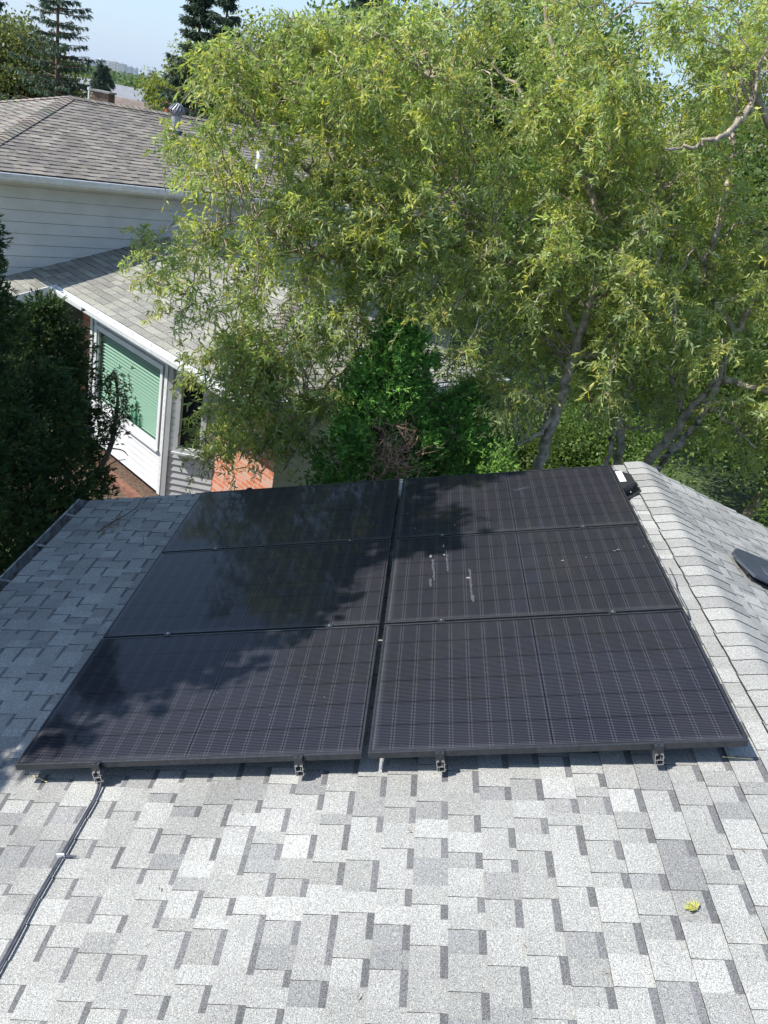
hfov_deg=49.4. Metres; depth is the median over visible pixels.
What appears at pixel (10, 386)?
cedar tree
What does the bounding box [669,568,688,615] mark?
loose wire
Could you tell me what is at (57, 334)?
cedar tree
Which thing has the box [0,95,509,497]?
neighbour house
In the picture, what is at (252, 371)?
willow tree
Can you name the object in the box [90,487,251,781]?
mounting rail
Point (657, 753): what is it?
mounting rail
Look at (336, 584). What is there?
solar panel
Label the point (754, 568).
roof vent
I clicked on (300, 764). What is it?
mounting rail
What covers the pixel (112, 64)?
tower block
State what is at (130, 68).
tower block
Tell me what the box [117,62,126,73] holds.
tower block
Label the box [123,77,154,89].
tree
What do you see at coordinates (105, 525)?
fallen twig
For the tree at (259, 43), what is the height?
9.541 m
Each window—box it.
[91,323,168,451]
[171,376,209,459]
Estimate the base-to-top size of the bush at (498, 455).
3.901 m
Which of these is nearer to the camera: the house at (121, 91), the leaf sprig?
the leaf sprig
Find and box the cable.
[0,782,101,971]
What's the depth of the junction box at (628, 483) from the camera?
6.63 m
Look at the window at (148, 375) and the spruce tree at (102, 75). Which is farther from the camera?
the spruce tree at (102, 75)
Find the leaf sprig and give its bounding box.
[684,899,698,910]
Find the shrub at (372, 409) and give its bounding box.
[287,306,452,485]
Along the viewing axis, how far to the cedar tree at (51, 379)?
8.73 m
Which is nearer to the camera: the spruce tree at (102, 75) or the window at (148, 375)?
the window at (148, 375)
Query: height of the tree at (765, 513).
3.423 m
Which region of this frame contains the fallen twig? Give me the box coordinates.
[97,498,163,534]
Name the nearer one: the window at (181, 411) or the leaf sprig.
the leaf sprig
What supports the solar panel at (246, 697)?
attached to the mounting rail at (99, 772)
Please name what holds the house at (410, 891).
on the lawn
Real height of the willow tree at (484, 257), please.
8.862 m
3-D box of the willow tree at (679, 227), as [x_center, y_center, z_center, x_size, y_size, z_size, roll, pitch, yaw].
[2.554,-1.361,10.618,2.808,7.394,3.529,11,25,-1]
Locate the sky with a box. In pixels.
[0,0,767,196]
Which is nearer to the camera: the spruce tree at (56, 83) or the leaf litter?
the leaf litter
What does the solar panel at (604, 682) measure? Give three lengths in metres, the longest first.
1.722 x 1.134 x 0.035 m
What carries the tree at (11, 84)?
on the lawn
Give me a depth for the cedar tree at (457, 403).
8.88 m
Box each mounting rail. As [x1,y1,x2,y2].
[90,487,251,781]
[293,480,366,775]
[435,474,446,771]
[560,466,664,764]
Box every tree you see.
[0,0,108,100]
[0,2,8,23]
[0,5,94,100]
[0,213,66,575]
[0,287,120,564]
[0,345,114,574]
[89,63,115,91]
[115,0,458,493]
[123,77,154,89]
[132,27,209,115]
[155,0,234,114]
[181,0,255,126]
[191,4,309,122]
[244,0,480,189]
[277,0,725,469]
[301,0,389,144]
[391,372,503,478]
[427,0,674,293]
[455,54,767,416]
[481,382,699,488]
[524,81,753,464]
[601,0,767,492]
[627,220,767,519]
[673,73,767,343]
[749,479,767,527]
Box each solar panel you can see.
[15,625,379,769]
[103,539,391,637]
[161,479,399,552]
[368,610,747,758]
[385,524,681,623]
[396,465,639,538]
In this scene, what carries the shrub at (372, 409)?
on the lawn
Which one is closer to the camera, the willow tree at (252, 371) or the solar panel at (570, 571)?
the solar panel at (570, 571)
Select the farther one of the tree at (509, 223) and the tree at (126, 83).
the tree at (126, 83)
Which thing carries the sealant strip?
on the house at (410, 891)
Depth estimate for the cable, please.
3.58 m
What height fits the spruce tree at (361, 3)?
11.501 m
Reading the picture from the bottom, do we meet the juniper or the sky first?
the juniper
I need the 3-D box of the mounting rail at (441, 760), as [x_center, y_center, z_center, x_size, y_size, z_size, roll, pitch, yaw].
[0.387,0.458,5.477,0.056,0.135,3.512,-4,24,6]
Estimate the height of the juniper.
3.370 m
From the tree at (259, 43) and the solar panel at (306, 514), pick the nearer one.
the solar panel at (306, 514)
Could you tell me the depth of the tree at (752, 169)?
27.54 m
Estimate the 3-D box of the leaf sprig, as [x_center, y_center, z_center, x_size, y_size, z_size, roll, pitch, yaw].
[1.152,1.479,3.136,0.052,0.022,0.070,24,27,25]
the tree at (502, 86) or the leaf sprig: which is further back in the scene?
the tree at (502, 86)
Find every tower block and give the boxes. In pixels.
[108,59,117,71]
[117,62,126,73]
[127,65,133,73]
[133,66,137,74]
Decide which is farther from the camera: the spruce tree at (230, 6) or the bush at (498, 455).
the spruce tree at (230, 6)
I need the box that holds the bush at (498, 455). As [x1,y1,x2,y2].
[476,433,522,473]
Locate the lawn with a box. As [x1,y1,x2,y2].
[2,58,767,564]
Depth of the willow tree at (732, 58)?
8.71 m
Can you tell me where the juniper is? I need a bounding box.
[79,365,141,495]
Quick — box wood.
[59,59,452,155]
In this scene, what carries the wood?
on the lawn
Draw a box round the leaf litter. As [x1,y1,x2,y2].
[159,555,743,998]
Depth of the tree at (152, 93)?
34.85 m
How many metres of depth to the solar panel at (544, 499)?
6.38 m
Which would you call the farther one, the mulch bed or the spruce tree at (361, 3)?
the spruce tree at (361, 3)
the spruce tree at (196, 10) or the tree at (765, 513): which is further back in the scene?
the spruce tree at (196, 10)
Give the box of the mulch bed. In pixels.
[15,411,159,514]
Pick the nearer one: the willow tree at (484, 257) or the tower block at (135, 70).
the willow tree at (484, 257)
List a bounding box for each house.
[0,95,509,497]
[0,461,767,1023]
[60,73,149,102]
[80,91,156,109]
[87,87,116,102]
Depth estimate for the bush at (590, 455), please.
14.45 m
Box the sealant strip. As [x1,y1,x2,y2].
[722,756,751,759]
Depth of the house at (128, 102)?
60.02 m
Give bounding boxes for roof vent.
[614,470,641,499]
[731,548,767,587]
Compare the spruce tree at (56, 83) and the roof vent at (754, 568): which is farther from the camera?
the spruce tree at (56, 83)
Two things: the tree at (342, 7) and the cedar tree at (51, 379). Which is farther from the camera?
the tree at (342, 7)
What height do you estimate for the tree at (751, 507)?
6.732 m

